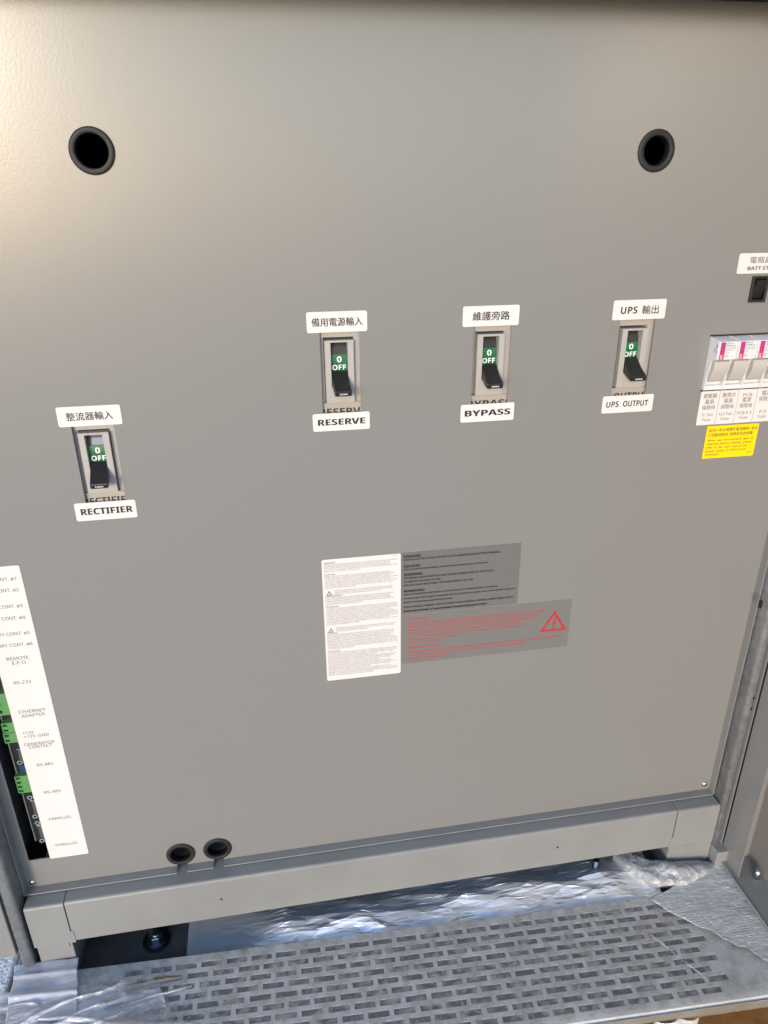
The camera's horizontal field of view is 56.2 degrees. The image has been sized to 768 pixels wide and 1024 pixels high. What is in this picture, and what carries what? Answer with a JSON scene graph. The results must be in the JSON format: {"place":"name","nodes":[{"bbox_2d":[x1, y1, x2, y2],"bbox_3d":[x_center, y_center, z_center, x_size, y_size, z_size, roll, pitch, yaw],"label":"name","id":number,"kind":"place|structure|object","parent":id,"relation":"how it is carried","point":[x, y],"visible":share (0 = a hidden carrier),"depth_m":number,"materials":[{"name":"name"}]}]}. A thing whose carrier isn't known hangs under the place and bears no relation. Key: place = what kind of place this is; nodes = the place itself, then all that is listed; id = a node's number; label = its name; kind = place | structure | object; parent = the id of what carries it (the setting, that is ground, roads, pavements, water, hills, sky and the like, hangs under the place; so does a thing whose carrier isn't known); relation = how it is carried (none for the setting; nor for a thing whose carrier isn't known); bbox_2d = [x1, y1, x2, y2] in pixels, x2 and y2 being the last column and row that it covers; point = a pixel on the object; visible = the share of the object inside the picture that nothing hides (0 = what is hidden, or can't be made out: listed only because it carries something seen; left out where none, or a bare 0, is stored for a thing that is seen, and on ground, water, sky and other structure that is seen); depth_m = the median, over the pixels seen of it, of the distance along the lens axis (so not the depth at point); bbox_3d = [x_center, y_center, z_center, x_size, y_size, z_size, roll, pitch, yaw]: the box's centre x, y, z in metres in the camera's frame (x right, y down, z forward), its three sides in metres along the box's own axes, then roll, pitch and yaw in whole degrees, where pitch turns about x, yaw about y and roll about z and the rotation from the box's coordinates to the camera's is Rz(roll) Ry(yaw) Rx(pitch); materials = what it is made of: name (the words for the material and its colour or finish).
{"place":"outdoors","nodes":[
{"label":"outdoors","id":0,"kind":"place"},
{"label":"ground","id":1,"kind":"structure","parent":0,"visible":0},
{"bbox_2d":[4,817,767,1023],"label":"floor","id":2,"kind":"structure","parent":1,"relation":"on","point":[115,949],"depth_m":0.74,"materials":[{"name":"wood"}]},
{"bbox_2d":[0,950,19,1023],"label":"foam sheet","id":3,"kind":"object","parent":2,"relation":"on","point":[7,965],"depth_m":0.71,"materials":[{"name":"white"}]},
{"bbox_2d":[0,0,767,980],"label":"power cabinet","id":4,"kind":"object","parent":2,"relation":"on","point":[412,178],"visible":0.98,"depth_m":0.57,"materials":[{"name":"grey metal"}]},
{"bbox_2d":[0,690,10,715],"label":"terminal block","id":5,"kind":"structure","parent":4,"relation":"attached to","point":[4,708],"depth_m":0.62,"materials":[{"name":"green plastic"}]},
{"bbox_2d":[1,719,14,732],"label":"terminal block","id":6,"kind":"structure","parent":4,"relation":"attached to","point":[7,726],"depth_m":0.63,"materials":[{"name":"green plastic"}]},
{"bbox_2d":[3,732,17,743],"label":"terminal block","id":7,"kind":"structure","parent":4,"relation":"attached to","point":[11,737],"depth_m":0.64,"materials":[{"name":"green plastic"}]},
{"bbox_2d":[0,678,44,842],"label":"socket bracket","id":8,"kind":"object","parent":4,"relation":"attached to","point":[19,766],"visible":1,"depth_m":0.67,"materials":[{"name":"black metal"}]},
{"bbox_2d":[14,772,31,792],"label":"terminal block","id":9,"kind":"structure","parent":4,"relation":"attached to","point":[22,782],"depth_m":0.66,"materials":[{"name":"green plastic"}]},
{"bbox_2d":[0,565,88,858],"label":"sticker","id":10,"kind":"object","parent":4,"relation":"attached to","point":[26,689],"visible":1,"depth_m":0.63,"materials":[{"name":"white"}]},
{"bbox_2d":[55,404,121,426],"bbox_3d":[-0.217,-0.071,0.530,0.045,0.015,0.001,-4,24,-9],"label":"sticker","id":11,"kind":"object","parent":4,"relation":"attached to","point":[77,416],"visible":1,"depth_m":0.53,"materials":[{"name":"white paper"}]},
{"bbox_2d":[68,126,114,174],"bbox_3d":[-0.189,-0.234,0.466,0.028,0.028,0.008,-4,24,-9],"label":"cable grommet","id":12,"kind":"object","parent":4,"relation":"attached to","point":[77,135],"visible":1,"depth_m":0.46,"materials":[{"name":"black rubber"}]},
{"bbox_2d":[72,428,123,492],"bbox_3d":[-0.218,-0.041,0.553,0.052,0.050,0.044,-4,24,-9],"label":"circuit breaker","id":13,"kind":"object","parent":4,"relation":"attached to","point":[98,459],"visible":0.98,"depth_m":0.55,"materials":[{"name":"grey plastic"}]},
{"bbox_2d":[74,500,136,520],"bbox_3d":[-0.217,-0.001,0.561,0.046,0.015,0.001,-4,24,-9],"label":"sticker","id":14,"kind":"object","parent":4,"relation":"attached to","point":[105,510],"visible":1,"depth_m":0.56,"materials":[{"name":"white paper"}]},
{"bbox_2d":[166,844,194,864],"bbox_3d":[-0.203,0.339,0.717,0.028,0.028,0.008,-4,24,-9],"label":"cable grommet","id":15,"kind":"object","parent":4,"relation":"attached to","point":[172,857],"visible":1,"depth_m":0.72,"materials":[{"name":"black rubber"}]},
{"bbox_2d":[203,838,231,859],"bbox_3d":[-0.167,0.336,0.722,0.028,0.028,0.008,-4,24,-9],"label":"cable grommet","id":16,"kind":"object","parent":4,"relation":"attached to","point":[217,854],"visible":1,"depth_m":0.72,"materials":[{"name":"black rubber"}]},
{"bbox_2d":[306,310,366,332],"bbox_3d":[-0.035,-0.141,0.533,0.045,0.015,0.001,-4,24,-9],"label":"sticker","id":17,"kind":"object","parent":4,"relation":"attached to","point":[335,321],"visible":1,"depth_m":0.53,"materials":[{"name":"white paper"}]},
{"bbox_2d":[320,336,360,402],"bbox_3d":[-0.034,-0.111,0.556,0.052,0.050,0.044,-4,24,-9],"label":"circuit breaker","id":18,"kind":"object","parent":4,"relation":"attached to","point":[340,367],"visible":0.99,"depth_m":0.55,"materials":[{"name":"grey plastic"}]},
{"bbox_2d":[313,411,369,431],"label":"sticker","id":19,"kind":"object","parent":4,"relation":"attached to","point":[341,421],"visible":1,"depth_m":0.56,"materials":[{"name":"white"}]},
{"bbox_2d":[321,553,400,680],"bbox_3d":[-0.019,0.096,0.641,0.069,0.125,0.001,-4,24,-9],"label":"sticker","id":20,"kind":"object","parent":4,"relation":"attached to","point":[362,607],"visible":1,"depth_m":0.64,"materials":[{"name":"white paper"}]},
{"bbox_2d":[401,543,520,614],"bbox_3d":[0.069,0.060,0.641,0.108,0.062,0.001,-4,24,-9],"label":"sticker","id":21,"kind":"object","parent":4,"relation":"attached to","point":[456,578],"visible":1,"depth_m":0.64,"materials":[{"name":"grey"}]},
{"bbox_2d":[401,599,571,663],"bbox_3d":[0.096,0.111,0.669,0.162,0.052,0.001,-4,24,-9],"label":"sticker","id":22,"kind":"object","parent":4,"relation":"attached to","point":[476,632],"visible":1,"depth_m":0.67,"materials":[{"name":"grey plastic"}]},
{"bbox_2d":[460,402,513,422],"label":"sticker","id":23,"kind":"object","parent":4,"relation":"attached to","point":[486,412],"visible":1,"depth_m":0.58,"materials":[{"name":"white"}]},
{"bbox_2d":[471,330,510,394],"bbox_3d":[0.083,-0.120,0.574,0.052,0.050,0.044,-4,24,-9],"label":"circuit breaker","id":24,"kind":"object","parent":4,"relation":"attached to","point":[491,351],"visible":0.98,"depth_m":0.57,"materials":[{"name":"grey plastic"}]},
{"bbox_2d":[462,305,519,326],"bbox_3d":[0.082,-0.150,0.551,0.045,0.015,0.001,-4,24,-9],"label":"sticker","id":25,"kind":"object","parent":4,"relation":"attached to","point":[493,315],"visible":1,"depth_m":0.55,"materials":[{"name":"white"}]},
{"bbox_2d":[601,394,653,413],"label":"sticker","id":26,"kind":"object","parent":4,"relation":"attached to","point":[627,403],"visible":1,"depth_m":0.60,"materials":[{"name":"white"}]},
{"bbox_2d":[612,325,653,387],"bbox_3d":[0.201,-0.129,0.592,0.052,0.050,0.044,-4,24,-9],"label":"circuit breaker","id":27,"kind":"object","parent":4,"relation":"attached to","point":[632,355],"visible":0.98,"depth_m":0.58,"materials":[{"name":"grey plastic"}]},
{"bbox_2d":[612,299,666,319],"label":"sticker","id":28,"kind":"object","parent":4,"relation":"attached to","point":[639,309],"visible":1,"depth_m":0.57,"materials":[{"name":"white"}]},
{"bbox_2d":[638,129,674,171],"bbox_3d":[0.198,-0.264,0.525,0.028,0.028,0.008,-4,24,-9],"label":"cable grommet","id":29,"kind":"object","parent":4,"relation":"attached to","point":[665,137],"visible":1,"depth_m":0.52,"materials":[{"name":"black rubber"}]},
{"bbox_2d":[701,336,738,390],"bbox_3d":[0.277,-0.122,0.594,0.017,0.045,0.018,-4,24,-9],"label":"fuse holder","id":30,"kind":"object","parent":4,"relation":"attached to","point":[722,352],"visible":1,"depth_m":0.59,"materials":[{"name":"white plastic"}]},
{"bbox_2d":[702,423,758,458],"bbox_3d":[0.304,-0.062,0.631,0.050,0.030,0.001,-4,24,-9],"label":"sticker","id":31,"kind":"object","parent":4,"relation":"attached to","point":[721,441],"visible":1,"depth_m":0.63,"materials":[{"name":"yellow"}]},
{"bbox_2d":[696,388,767,424],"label":"sticker","id":32,"kind":"object","parent":4,"relation":"attached to","point":[732,406],"visible":1,"depth_m":0.62,"materials":[{"name":"white paper"}]},
{"bbox_2d":[723,335,757,389],"bbox_3d":[0.295,-0.123,0.597,0.017,0.045,0.018,-4,24,-9],"label":"fuse holder","id":33,"kind":"object","parent":4,"relation":"attached to","point":[745,354],"visible":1,"depth_m":0.59,"materials":[{"name":"white plastic"}]},
{"bbox_2d":[721,669,767,929],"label":"cabinet door","id":34,"kind":"structure","parent":4,"relation":"attached to","point":[747,832],"depth_m":0.77,"materials":[{"name":"grey paint"}]},
{"bbox_2d":[736,253,767,273],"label":"sticker","id":35,"kind":"object","parent":4,"relation":"attached to","point":[750,263],"visible":1,"depth_m":0.57,"materials":[{"name":"white paper"}]},
{"bbox_2d":[742,334,767,387],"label":"fuse holder","id":36,"kind":"object","parent":4,"relation":"attached to","point":[754,371],"visible":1,"depth_m":0.60,"materials":[{"name":"white plastic"}]},
{"bbox_2d":[747,276,767,302],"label":"rocker switch","id":37,"kind":"object","parent":4,"relation":"attached to","point":[759,287],"visible":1,"depth_m":0.58,"materials":[{"name":"black plastic"}]},
{"bbox_2d":[760,363,767,387],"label":"fuse holder","id":38,"kind":"object","parent":4,"relation":"attached to","point":[764,382],"visible":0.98,"depth_m":0.61,"materials":[{"name":"white plastic"}]},
{"bbox_2d":[52,897,767,1023],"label":"perforated plate","id":39,"kind":"object","parent":2,"relation":"on","point":[504,978],"visible":1,"depth_m":0.70,"materials":[{"name":"grey metal"}]},
{"bbox_2d":[82,898,764,1023],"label":"dusty film","id":40,"kind":"object","parent":39,"relation":"on","point":[658,1009],"visible":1,"depth_m":0.71,"materials":[{"name":"grey"}]},
{"bbox_2d":[0,979,172,1023],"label":"crumpled film","id":41,"kind":"object","parent":40,"relation":"on","point":[84,1008],"visible":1,"depth_m":0.67,"materials":[{"name":"white"}]},
{"bbox_2d":[5,957,78,1023],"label":"folded flap","id":42,"kind":"object","parent":41,"relation":"on","point":[58,983],"visible":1,"depth_m":0.69,"materials":[{"name":"white"}]},
{"bbox_2d":[38,1015,200,1023],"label":"film wrinkle","id":43,"kind":"object","parent":40,"relation":"on","point":[84,1019],"visible":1,"depth_m":0.66,"materials":[{"name":"white"}]},
{"bbox_2d":[78,976,181,997],"bbox_3d":[-0.250,0.457,0.693,0.109,0.002,0.008,-4,24,-9],"label":"dirty film fold","id":44,"kind":"object","parent":40,"relation":"on","point":[138,984],"visible":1,"depth_m":0.69,"materials":[{"name":"beige"}]},
{"bbox_2d":[101,988,182,1012],"bbox_3d":[-0.227,0.461,0.681,0.087,0.003,0.005,-8,25,-17],"label":"film wrinkle","id":45,"kind":"object","parent":40,"relation":"on","point":[132,1001],"visible":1,"depth_m":0.68,"materials":[{"name":"white"}]},
{"bbox_2d":[651,862,767,961],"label":"ribbed wrap","id":46,"kind":"object","parent":40,"relation":"on","point":[714,900],"visible":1,"depth_m":0.76,"materials":[{"name":"white"}]},
{"bbox_2d":[600,999,767,1023],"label":"flange film","id":47,"kind":"object","parent":39,"relation":"attached to","point":[690,1014],"visible":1,"depth_m":0.67,"materials":[{"name":"plastic"}]},
{"bbox_2d":[187,851,660,955],"bbox_3d":[0.051,0.412,0.796,0.522,0.015,0.136,-4,24,-9],"label":"silver foil","id":48,"kind":"object","parent":2,"relation":"on","point":[566,885],"visible":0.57,"depth_m":0.77,"materials":[{"name":"white metal"}]},
{"bbox_2d":[612,853,714,888],"bbox_3d":[0.318,0.402,0.805,0.116,0.026,0.044,3,24,8],"label":"film bundle","id":49,"kind":"object","parent":2,"relation":"on","point":[669,874],"visible":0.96,"depth_m":0.80,"materials":[{"name":"grey"}]},
{"bbox_2d":[653,1016,699,1023],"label":"hanging film","id":50,"kind":"object","parent":2,"relation":"on","point":[677,1021],"visible":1,"depth_m":0.67,"materials":[{"name":"white plastic"}]}
]}

